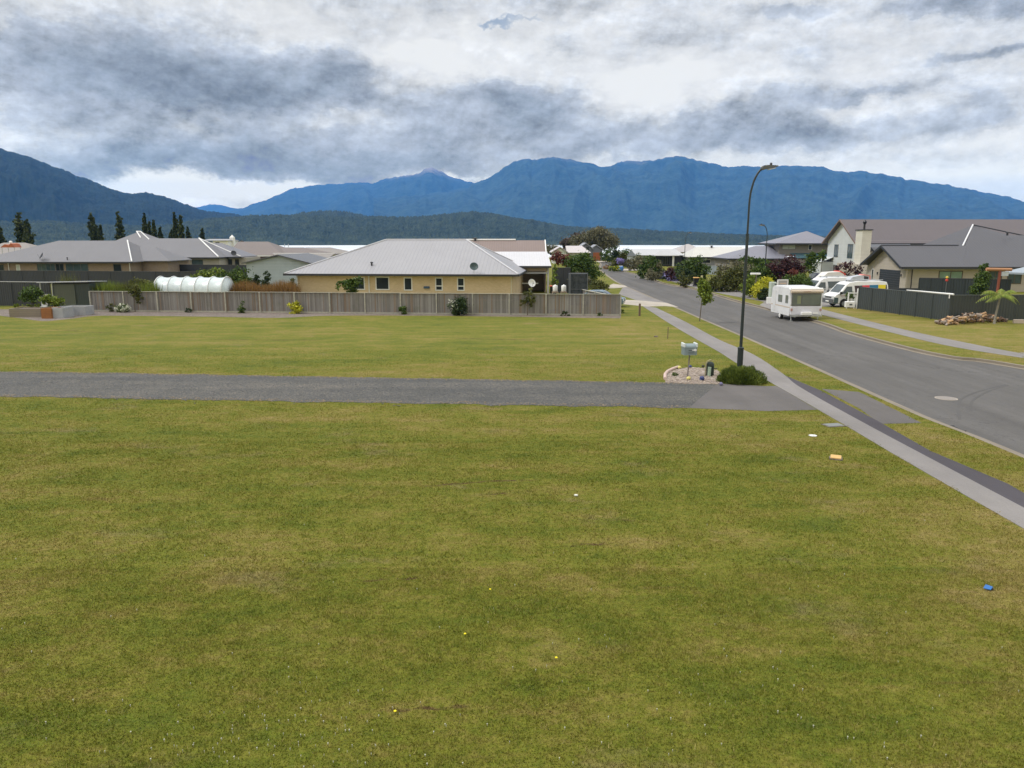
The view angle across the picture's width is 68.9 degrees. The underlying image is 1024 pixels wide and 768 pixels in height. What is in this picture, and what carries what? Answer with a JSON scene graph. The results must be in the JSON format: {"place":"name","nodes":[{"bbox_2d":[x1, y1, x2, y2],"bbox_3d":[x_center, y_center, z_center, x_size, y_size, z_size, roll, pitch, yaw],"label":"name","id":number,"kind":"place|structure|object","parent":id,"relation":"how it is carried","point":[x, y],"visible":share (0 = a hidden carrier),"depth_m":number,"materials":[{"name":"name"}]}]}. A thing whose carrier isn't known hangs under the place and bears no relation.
{"place":"outdoors","nodes":[
{"label":"outdoors","id":0,"kind":"place"},
{"bbox_2d":[0,148,240,225],"bbox_3d":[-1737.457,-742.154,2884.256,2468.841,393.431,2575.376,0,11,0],"label":"mountain","id":1,"kind":"structure","parent":0,"point":[31,189],"depth_m":2418.81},
{"bbox_2d":[90,280,162,290],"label":"tall grass","id":2,"kind":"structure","parent":0,"point":[103,287],"depth_m":67.39,"materials":[{"name":"green plant"}]},
{"bbox_2d":[196,204,236,212],"bbox_3d":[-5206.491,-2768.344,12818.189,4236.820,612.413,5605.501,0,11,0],"label":"mountain","id":3,"kind":"structure","parent":0,"point":[217,208],"depth_m":12347.16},
{"bbox_2d":[229,279,301,292],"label":"tall grass","id":4,"kind":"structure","parent":0,"point":[281,286],"depth_m":72.24,"materials":[{"name":"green plant"}]},
{"bbox_2d":[241,253,326,286],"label":"gabled shed","id":5,"kind":"structure","parent":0,"point":[276,267],"depth_m":90.75,"materials":[{"name":"paint"}]},
{"bbox_2d":[294,210,368,217],"bbox_3d":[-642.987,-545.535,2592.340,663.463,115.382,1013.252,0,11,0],"label":"hills","id":6,"kind":"structure","parent":0,"point":[334,213],"depth_m":2511.32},
{"bbox_2d":[228,167,473,215],"bbox_3d":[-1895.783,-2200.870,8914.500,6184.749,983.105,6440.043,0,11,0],"label":"mountain","id":7,"kind":"structure","parent":0,"point":[355,198],"depth_m":8524.60,"materials":[{"name":"stone"}]},
{"bbox_2d":[0,210,825,245],"bbox_3d":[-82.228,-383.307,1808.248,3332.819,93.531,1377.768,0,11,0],"label":"hills","id":8,"kind":"structure","parent":0,"point":[283,229],"depth_m":1669.15,"materials":[{"name":"plant"}]},
{"bbox_2d":[468,238,546,251],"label":"brown roofed house","id":9,"kind":"structure","parent":0,"point":[504,245],"depth_m":103.51,"materials":[{"name":"metal"}]},
{"bbox_2d":[0,259,1023,767],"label":"lawn","id":10,"kind":"structure","parent":0,"point":[394,339],"depth_m":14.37,"materials":[{"name":"plant"}]},
{"bbox_2d":[12,212,23,242],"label":"poplar tree","id":11,"kind":"object","parent":10,"relation":"on","point":[18,228],"visible":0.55,"depth_m":229.40,"materials":[{"name":"green plant"}]},
{"bbox_2d":[0,243,36,253],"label":"bungalow","id":12,"kind":"object","parent":10,"relation":"on","point":[23,246],"visible":0.21,"depth_m":151.66,"materials":[{"name":"grey stone"}]},
{"bbox_2d":[0,281,52,306],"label":"sheet fence","id":13,"kind":"object","parent":10,"relation":"on","point":[10,291],"visible":0.52,"depth_m":68.47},
{"bbox_2d":[22,219,36,244],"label":"poplar tree","id":14,"kind":"object","parent":10,"relation":"on","point":[28,236],"visible":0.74,"depth_m":227.74,"materials":[{"name":"green plant"}]},
{"bbox_2d":[36,281,106,306],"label":"garden shed","id":15,"kind":"structure","parent":10,"relation":"on","point":[73,292],"depth_m":66.66,"materials":[{"name":"metal"}]},
{"bbox_2d":[53,284,76,306],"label":"sliding door","id":16,"kind":"structure","parent":15,"relation":"in","point":[67,291],"depth_m":66.63,"materials":[{"name":"glass"}]},
{"bbox_2d":[86,212,97,240],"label":"poplar tree","id":17,"kind":"object","parent":10,"relation":"on","point":[92,226],"visible":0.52,"depth_m":234.31,"materials":[{"name":"green plant"}]},
{"bbox_2d":[0,240,191,270],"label":"roof","id":18,"kind":"structure","parent":10,"relation":"on","point":[127,255],"depth_m":118.80,"materials":[{"name":"grey paint"}]},
{"bbox_2d":[0,270,198,284],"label":"sheet fence","id":19,"kind":"object","parent":10,"relation":"on","point":[42,276],"visible":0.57,"depth_m":101.53,"materials":[{"name":"metal"}]},
{"bbox_2d":[113,211,125,240],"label":"poplar tree","id":20,"kind":"object","parent":10,"relation":"on","point":[120,230],"visible":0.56,"depth_m":234.45,"materials":[{"name":"green plant"}]},
{"bbox_2d":[116,231,259,267],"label":"bungalow","id":21,"kind":"object","parent":10,"relation":"on","point":[198,251],"visible":0.54,"depth_m":142.41,"materials":[{"name":"grey metal"}]},
{"bbox_2d":[153,276,234,292],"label":"tunnel greenhouse","id":22,"kind":"object","parent":10,"relation":"on","point":[199,284],"visible":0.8,"depth_m":70.76,"materials":[{"name":"plastic"}]},
{"bbox_2d":[181,267,226,277],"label":"shrub","id":23,"kind":"object","parent":10,"relation":"on","point":[206,274],"visible":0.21,"depth_m":81.07,"materials":[{"name":"green plant"}]},
{"bbox_2d":[179,264,246,276],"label":"sheet fence","id":24,"kind":"object","parent":10,"relation":"on","point":[188,268],"visible":0.37,"depth_m":124.32,"materials":[{"name":"metal"}]},
{"bbox_2d":[205,235,238,246],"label":"white house","id":25,"kind":"structure","parent":10,"relation":"on","point":[232,241],"depth_m":223.21,"materials":[{"name":"paint"}]},
{"bbox_2d":[214,265,253,285],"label":"shrub","id":26,"kind":"object","parent":10,"relation":"on","point":[238,277],"visible":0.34,"depth_m":79.05,"materials":[{"name":"green plant"}]},
{"bbox_2d":[234,242,337,257],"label":"bungalow","id":27,"kind":"object","parent":10,"relation":"on","point":[263,249],"visible":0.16,"depth_m":167.28,"materials":[{"name":"grey metal"}]},
{"bbox_2d":[0,309,620,320],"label":"garden border","id":28,"kind":"object","parent":10,"relation":"on","point":[4,312],"visible":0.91,"depth_m":60.38,"materials":[{"name":"concrete"}]},
{"bbox_2d":[9,307,45,316],"bbox_3d":[-38.454,-5.753,59.720,2.486,0.680,1.600,0,11,0],"label":"raised garden bed","id":29,"kind":"object","parent":28,"relation":"on","point":[26,312],"visible":0.77,"depth_m":58.94,"materials":[{"name":"wood"}]},
{"bbox_2d":[17,284,44,304],"bbox_3d":[-39.240,-7.215,60.860,2.079,2.124,1.618,7,13,33],"label":"rose bush","id":30,"kind":"object","parent":29,"relation":"in","point":[33,296],"visible":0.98,"depth_m":60.60,"materials":[{"name":"green plant"}]},
{"bbox_2d":[38,294,65,306],"bbox_3d":[-36.907,-6.630,59.877,1.986,1.144,1.409,5,12,24],"label":"vegetable plant","id":31,"kind":"object","parent":29,"relation":"on","point":[50,300],"visible":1,"depth_m":59.77,"materials":[{"name":"green plant"}]},
{"bbox_2d":[52,306,73,317],"bbox_3d":[-35.396,-5.658,58.855,0.873,0.820,1.500,0,11,0],"label":"raised garden bed","id":32,"kind":"object","parent":28,"relation":"on","point":[64,311],"visible":1,"depth_m":58.33,"materials":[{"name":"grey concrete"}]},
{"bbox_2d":[70,305,94,314],"bbox_3d":[-35.411,-6.026,61.028,1.814,0.720,1.300,0,11,0],"label":"raised garden bed","id":33,"kind":"object","parent":28,"relation":"on","point":[83,309],"visible":0.68,"depth_m":60.44,"materials":[{"name":"grey concrete"}]},
{"bbox_2d":[126,283,143,311],"bbox_3d":[-31.806,-7.293,63.212,1.169,2.484,1.079,6,13,29],"label":"sapling","id":34,"kind":"object","parent":28,"relation":"on","point":[134,289],"visible":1,"depth_m":63.04,"materials":[{"name":"green plant"}]},
{"bbox_2d":[446,295,473,315],"bbox_3d":[-4.331,-6.362,60.395,2.055,1.722,1.968,8,13,35],"label":"shrub","id":35,"kind":"object","parent":28,"relation":"on","point":[459,305],"visible":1,"depth_m":60.20,"materials":[{"name":"green plant"}]},
{"bbox_2d":[284,244,347,255],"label":"bungalow","id":36,"kind":"object","parent":10,"relation":"on","point":[333,250],"visible":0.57,"depth_m":206.31,"materials":[{"name":"white metal"}]},
{"bbox_2d":[335,275,364,294],"bbox_3d":[-13.489,-7.486,62.320,2.549,3.198,1.360,0,11,0],"label":"shrub","id":37,"kind":"object","parent":10,"relation":"on","point":[350,285],"visible":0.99,"depth_m":62.08,"materials":[{"name":"green plant"}]},
{"bbox_2d":[88,291,621,315],"bbox_3d":[-13.666,-6.684,62.007,45.084,1.842,0.200,1,11,5],"label":"paling fence","id":38,"kind":"object","parent":10,"relation":"on","point":[260,302],"visible":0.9,"depth_m":61.94,"materials":[{"name":"wood"}]},
{"bbox_2d":[0,371,714,407],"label":"gravel drive","id":39,"kind":"structure","parent":10,"relation":"on","point":[686,395],"depth_m":30.47,"materials":[{"name":"gravel"}]},
{"bbox_2d":[0,394,677,407],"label":"gravel stones","id":40,"kind":"object","parent":39,"relation":"on","point":[333,399],"visible":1,"depth_m":28.32,"materials":[{"name":"gravel"}]},
{"bbox_2d":[0,373,680,407],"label":"gravel stones","id":41,"kind":"object","parent":39,"relation":"on","point":[313,390],"visible":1,"depth_m":30.41,"materials":[{"name":"gravel"}]},
{"bbox_2d":[0,371,716,384],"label":"gravel stones","id":42,"kind":"object","parent":39,"relation":"on","point":[348,377],"visible":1,"depth_m":33.10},
{"bbox_2d":[283,239,527,300],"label":"brick house","id":43,"kind":"structure","parent":10,"relation":"on","point":[412,266],"depth_m":76.14,"materials":[{"name":"metal"}]},
{"bbox_2d":[375,277,389,289],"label":"window","id":44,"kind":"structure","parent":43,"relation":"in","point":[382,283],"depth_m":75.65,"materials":[{"name":"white glass"}]},
{"bbox_2d":[1,520,1018,767],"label":"clover flowers","id":45,"kind":"object","parent":10,"relation":"on","point":[433,732],"visible":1,"depth_m":9.37,"materials":[{"name":"plant"}]},
{"bbox_2d":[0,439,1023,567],"bbox_3d":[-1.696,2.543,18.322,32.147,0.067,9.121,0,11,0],"label":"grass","id":46,"kind":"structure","parent":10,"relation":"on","point":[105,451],"depth_m":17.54,"materials":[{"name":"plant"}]},
{"bbox_2d":[0,343,1023,440],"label":"grass","id":47,"kind":"structure","parent":10,"relation":"on","point":[389,421],"depth_m":26.00,"materials":[{"name":"plant"}]},
{"bbox_2d":[496,252,550,292],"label":"garage wing","id":48,"kind":"structure","parent":10,"relation":"on","point":[536,265],"depth_m":88.53,"materials":[{"name":"metal"}]},
{"bbox_2d":[550,250,571,266],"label":"shrub","id":49,"kind":"object","parent":10,"relation":"on","point":[557,258],"visible":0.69,"depth_m":116.07,"materials":[{"name":"red plant"}]},
{"bbox_2d":[552,267,570,292],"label":"sheet fence","id":50,"kind":"object","parent":10,"relation":"on","point":[562,277],"visible":0.67,"depth_m":85.22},
{"bbox_2d":[568,273,587,303],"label":"netted enclosure","id":51,"kind":"object","parent":10,"relation":"on","point":[578,282],"visible":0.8,"depth_m":69.50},
{"bbox_2d":[563,249,604,286],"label":"hedge tree","id":52,"kind":"object","parent":10,"relation":"on","point":[582,263],"visible":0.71,"depth_m":94.21,"materials":[{"name":"green plant"}]},
{"bbox_2d":[588,279,609,290],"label":"shrub","id":53,"kind":"object","parent":10,"relation":"on","point":[603,285],"visible":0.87,"depth_m":87.15,"materials":[{"name":"green plant"}]},
{"bbox_2d":[665,367,722,383],"bbox_3d":[8.224,-0.388,33.688,2.539,0.040,4.326,3,11,14],"label":"stone bed","id":54,"kind":"object","parent":10,"relation":"on","point":[691,374],"visible":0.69,"depth_m":33.30,"materials":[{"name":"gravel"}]},
{"bbox_2d":[681,342,697,375],"bbox_3d":[7.878,-1.034,33.272,0.630,1.632,0.520,-1,11,-4],"label":"letterbox","id":55,"kind":"object","parent":54,"relation":"on","point":[689,349],"visible":0.97,"depth_m":32.97,"materials":[{"name":"white paint"}]},
{"bbox_2d":[696,277,714,320],"bbox_3d":[14.438,-6.300,55.770,1.388,3.344,1.396,0,11,0],"label":"street tree","id":56,"kind":"object","parent":10,"relation":"on","point":[704,293],"visible":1,"depth_m":55.53,"materials":[{"name":"green plant"}]},
{"bbox_2d":[716,363,767,385],"bbox_3d":[9.847,-0.493,32.083,2.291,0.850,2.002,0,11,0],"label":"round bush","id":57,"kind":"object","parent":10,"relation":"on","point":[739,375],"visible":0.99,"depth_m":31.66,"materials":[{"name":"green plant"}]},
{"bbox_2d":[689,384,816,410],"bbox_3d":[8.726,0.482,29.228,4.648,0.030,5.247,0,11,0],"label":"driveway apron","id":58,"kind":"object","parent":10,"relation":"on","point":[747,397],"visible":1,"depth_m":28.57,"materials":[{"name":"concrete"}]},
{"bbox_2d":[737,163,777,365],"bbox_3d":[10.392,-4.677,31.786,1.207,9.146,0.280,0,11,0],"label":"street lamp","id":59,"kind":"object","parent":10,"relation":"on","point":[740,347],"visible":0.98,"depth_m":31.75,"materials":[{"name":"black metal"}]},
{"bbox_2d":[643,306,1023,528],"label":"footpath","id":60,"kind":"structure","parent":10,"relation":"on","point":[1010,510],"depth_m":23.53,"materials":[{"name":"concrete"}]},
{"bbox_2d":[823,389,920,423],"bbox_3d":[13.183,0.784,27.680,1.410,0.030,5.991,1,11,4],"label":"vehicle crossing","id":61,"kind":"object","parent":10,"relation":"on","point":[882,413],"visible":1,"depth_m":27.06,"materials":[{"name":"concrete"}]},
{"bbox_2d":[787,376,1023,506],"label":"asphalt strip","id":62,"kind":"object","parent":10,"relation":"on","point":[1007,491],"visible":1,"depth_m":21.34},
{"bbox_2d":[0,0,1023,208],"label":"sky","id":63,"kind":"structure","parent":0,"point":[237,104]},
{"bbox_2d":[279,245,793,256],"bbox_3d":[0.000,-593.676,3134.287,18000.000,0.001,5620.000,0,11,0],"label":"lake water","id":64,"kind":"structure","parent":0,"point":[353,247],"depth_m":1240.18,"materials":[{"name":"liquid"}]},
{"bbox_2d":[549,246,590,263],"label":"white house","id":65,"kind":"structure","parent":0,"point":[572,250],"depth_m":195.12,"materials":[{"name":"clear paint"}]},
{"bbox_2d":[579,243,603,260],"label":"gabled house","id":66,"kind":"structure","parent":0,"point":[596,249],"depth_m":219.20,"materials":[{"name":"metal"}]},
{"bbox_2d":[619,287,665,302],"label":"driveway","id":67,"kind":"structure","parent":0,"point":[629,293],"depth_m":82.09,"materials":[{"name":"concrete"}]},
{"bbox_2d":[624,300,676,306],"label":"concrete driveway","id":68,"kind":"structure","parent":0,"point":[637,302],"depth_m":71.66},
{"bbox_2d":[373,156,1023,235],"bbox_3d":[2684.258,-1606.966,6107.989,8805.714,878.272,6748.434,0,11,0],"label":"mountain","id":69,"kind":"structure","parent":0,"point":[678,193],"depth_m":5208.47,"materials":[{"name":"stone"}]},
{"bbox_2d":[760,302,855,309],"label":"concrete driveway","id":70,"kind":"structure","parent":0,"point":[768,306],"depth_m":69.56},
{"bbox_2d":[811,275,848,297],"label":"parked van","id":71,"kind":"object","parent":70,"relation":"on","point":[825,283],"visible":0.13,"depth_m":74.52,"materials":[{"name":"white paint"}]},
{"bbox_2d":[822,279,887,306],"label":"parked van","id":72,"kind":"object","parent":70,"relation":"on","point":[835,294],"visible":0.53,"depth_m":67.73,"materials":[{"name":"white paint"}]},
{"bbox_2d":[600,262,1023,453],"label":"road","id":73,"kind":"structure","parent":0,"point":[917,382],"depth_m":36.53,"materials":[{"name":"asphalt"}]},
{"bbox_2d":[771,284,823,320],"bbox_3d":[22.370,-6.560,59.309,2.523,2.670,5.240,0,11,-2],"label":"caravan","id":74,"kind":"object","parent":73,"relation":"on","point":[796,300],"visible":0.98,"depth_m":57.06,"materials":[{"name":"beige plastic"}]},
{"bbox_2d":[791,293,821,305],"bbox_3d":[22.457,-6.428,56.959,2.288,0.940,0.107,0,11,-2],"label":"rear window","id":75,"kind":"structure","parent":74,"relation":"in","point":[797,299],"depth_m":56.92,"materials":[{"name":"glass"}]},
{"bbox_2d":[599,265,1023,457],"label":"kerb","id":76,"kind":"structure","parent":73,"relation":"on","point":[954,428],"depth_m":29.12,"materials":[{"name":"concrete"}]},
{"bbox_2d":[599,262,1023,454],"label":"gutter channel","id":77,"kind":"object","parent":73,"relation":"on","point":[824,371],"visible":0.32,"depth_m":33.44,"materials":[{"name":"concrete"}]},
{"bbox_2d":[617,269,1023,369],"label":"gutter channel","id":78,"kind":"object","parent":73,"relation":"on","point":[865,338],"visible":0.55,"depth_m":45.79,"materials":[{"name":"concrete"}]},
{"bbox_2d":[623,271,1023,367],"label":"kerb","id":79,"kind":"structure","parent":73,"relation":"on","point":[925,351],"depth_m":44.36,"materials":[{"name":"concrete"}]},
{"bbox_2d":[623,266,1023,364],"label":"lawn","id":80,"kind":"structure","parent":0,"point":[1008,334],"depth_m":50.41,"materials":[{"name":"plant"}]},
{"bbox_2d":[621,253,648,270],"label":"shrub","id":81,"kind":"object","parent":80,"relation":"on","point":[632,262],"visible":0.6,"depth_m":147.64,"materials":[{"name":"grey plant"}]},
{"bbox_2d":[635,255,664,278],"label":"leafy tree","id":82,"kind":"object","parent":80,"relation":"on","point":[645,265],"visible":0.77,"depth_m":116.20,"materials":[{"name":"green plant"}]},
{"bbox_2d":[628,249,683,265],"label":"bungalow","id":83,"kind":"object","parent":80,"relation":"on","point":[669,257],"visible":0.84,"depth_m":174.28,"materials":[{"name":"silver metal"}]},
{"bbox_2d":[671,255,711,279],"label":"shrub","id":84,"kind":"object","parent":80,"relation":"on","point":[697,268],"visible":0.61,"depth_m":110.23,"materials":[{"name":"green plant"}]},
{"bbox_2d":[682,246,743,265],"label":"bungalow","id":85,"kind":"object","parent":80,"relation":"on","point":[707,253],"visible":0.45,"depth_m":168.87,"materials":[{"name":"white metal"}]},
{"bbox_2d":[707,264,749,291],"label":"shrub","id":86,"kind":"object","parent":80,"relation":"on","point":[731,280],"visible":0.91,"depth_m":87.79,"materials":[{"name":"green plant"}]},
{"bbox_2d":[714,259,757,285],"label":"shrub","id":87,"kind":"object","parent":80,"relation":"on","point":[726,267],"visible":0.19,"depth_m":90.74,"materials":[{"name":"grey plant"}]},
{"bbox_2d":[738,274,760,296],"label":"shrub","id":88,"kind":"object","parent":80,"relation":"on","point":[750,280],"visible":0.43,"depth_m":79.22,"materials":[{"name":"green plant"}]},
{"bbox_2d":[735,255,771,269],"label":"leafy tree","id":89,"kind":"object","parent":80,"relation":"on","point":[751,261],"visible":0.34,"depth_m":94.49,"materials":[{"name":"green plant"}]},
{"bbox_2d":[710,246,806,270],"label":"bungalow","id":90,"kind":"object","parent":80,"relation":"on","point":[773,254],"visible":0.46,"depth_m":146.78,"materials":[{"name":"grey metal"}]},
{"bbox_2d":[747,263,778,281],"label":"shrub","id":91,"kind":"object","parent":80,"relation":"on","point":[763,270],"visible":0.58,"depth_m":86.73,"materials":[{"name":"green plant"}]},
{"bbox_2d":[766,254,811,281],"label":"leafy tree","id":92,"kind":"object","parent":80,"relation":"on","point":[783,268],"visible":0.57,"depth_m":86.45,"materials":[{"name":"purple plant"}]},
{"bbox_2d":[758,231,827,270],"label":"house","id":93,"kind":"structure","parent":80,"relation":"on","point":[801,244],"depth_m":145.86,"materials":[{"name":"metal"}]},
{"bbox_2d":[782,272,814,285],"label":"shrub","id":94,"kind":"object","parent":80,"relation":"on","point":[794,280],"visible":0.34,"depth_m":74.98,"materials":[{"name":"green plant"}]},
{"bbox_2d":[801,251,819,274],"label":"leafy tree","id":95,"kind":"object","parent":80,"relation":"on","point":[811,261],"visible":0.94,"depth_m":104.48,"materials":[{"name":"green plant"}]},
{"bbox_2d":[672,280,1023,357],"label":"footpath","id":96,"kind":"structure","parent":80,"relation":"on","point":[937,340],"depth_m":48.70,"materials":[{"name":"concrete"}]},
{"bbox_2d":[834,260,865,275],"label":"shrub","id":97,"kind":"object","parent":80,"relation":"on","point":[858,271],"visible":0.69,"depth_m":91.70,"materials":[{"name":"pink plant"}]},
{"bbox_2d":[857,287,950,318],"bbox_3d":[31.662,-6.645,60.910,0.090,1.980,10.409,-2,11,-12],"label":"sheet fence","id":98,"kind":"object","parent":80,"relation":"on","point":[923,304],"visible":0.98,"depth_m":60.42,"materials":[{"name":"grey metal"}]},
{"bbox_2d":[809,219,1023,275],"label":"gabled house","id":99,"kind":"structure","parent":80,"relation":"on","point":[840,239],"depth_m":116.28,"materials":[{"name":"grey metal"}]},
{"bbox_2d":[853,220,877,263],"bbox_3d":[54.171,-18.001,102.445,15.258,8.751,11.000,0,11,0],"label":"chimney","id":100,"kind":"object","parent":99,"relation":"attached to","point":[864,249],"depth_m":99.95,"materials":[{"name":"paint"}]},
{"bbox_2d":[837,224,1023,291],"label":"garage house","id":101,"kind":"structure","parent":80,"relation":"on","point":[965,252],"depth_m":89.49,"materials":[{"name":"grey metal"}]},
{"bbox_2d":[879,269,900,287],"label":"garage door","id":102,"kind":"structure","parent":101,"relation":"in","point":[894,279],"depth_m":90.65,"materials":[{"name":"metal"}]},
{"bbox_2d":[938,271,962,277],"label":"window","id":103,"kind":"structure","parent":101,"relation":"in","point":[942,274],"depth_m":87.74,"materials":[{"name":"glass"}]},
{"bbox_2d":[918,278,1011,294],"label":"sheet fence","id":104,"kind":"object","parent":80,"relation":"on","point":[957,286],"visible":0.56,"depth_m":77.28,"materials":[{"name":"metal"}]},
{"bbox_2d":[967,263,993,294],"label":"conifer","id":105,"kind":"object","parent":80,"relation":"on","point":[982,280],"visible":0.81,"depth_m":72.22,"materials":[{"name":"green plant"}]},
{"bbox_2d":[948,294,1023,319],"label":"sheet fence","id":106,"kind":"object","parent":80,"relation":"on","point":[1008,309],"visible":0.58,"depth_m":56.05,"materials":[{"name":"grey metal"}]},
{"bbox_2d":[976,289,1019,323],"bbox_3d":[35.282,-5.632,54.217,3.239,2.536,1.562,0,11,0],"label":"palm","id":107,"kind":"object","parent":80,"relation":"on","point":[999,294],"visible":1,"depth_m":54.10,"materials":[{"name":"green plant"}]},
{"bbox_2d":[985,268,1011,292],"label":"torii perch","id":108,"kind":"object","parent":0,"point":[1000,273],"visible":0.92,"depth_m":69.25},
{"bbox_3d":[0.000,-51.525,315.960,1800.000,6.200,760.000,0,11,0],"label":"ground","id":109,"kind":"structure","parent":0,"visible":0},
{"bbox_2d":[568,225,622,249],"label":"tree","id":110,"kind":"object","parent":109,"relation":"on","point":[602,237],"visible":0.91,"depth_m":268.23,"materials":[{"name":"green plant"}]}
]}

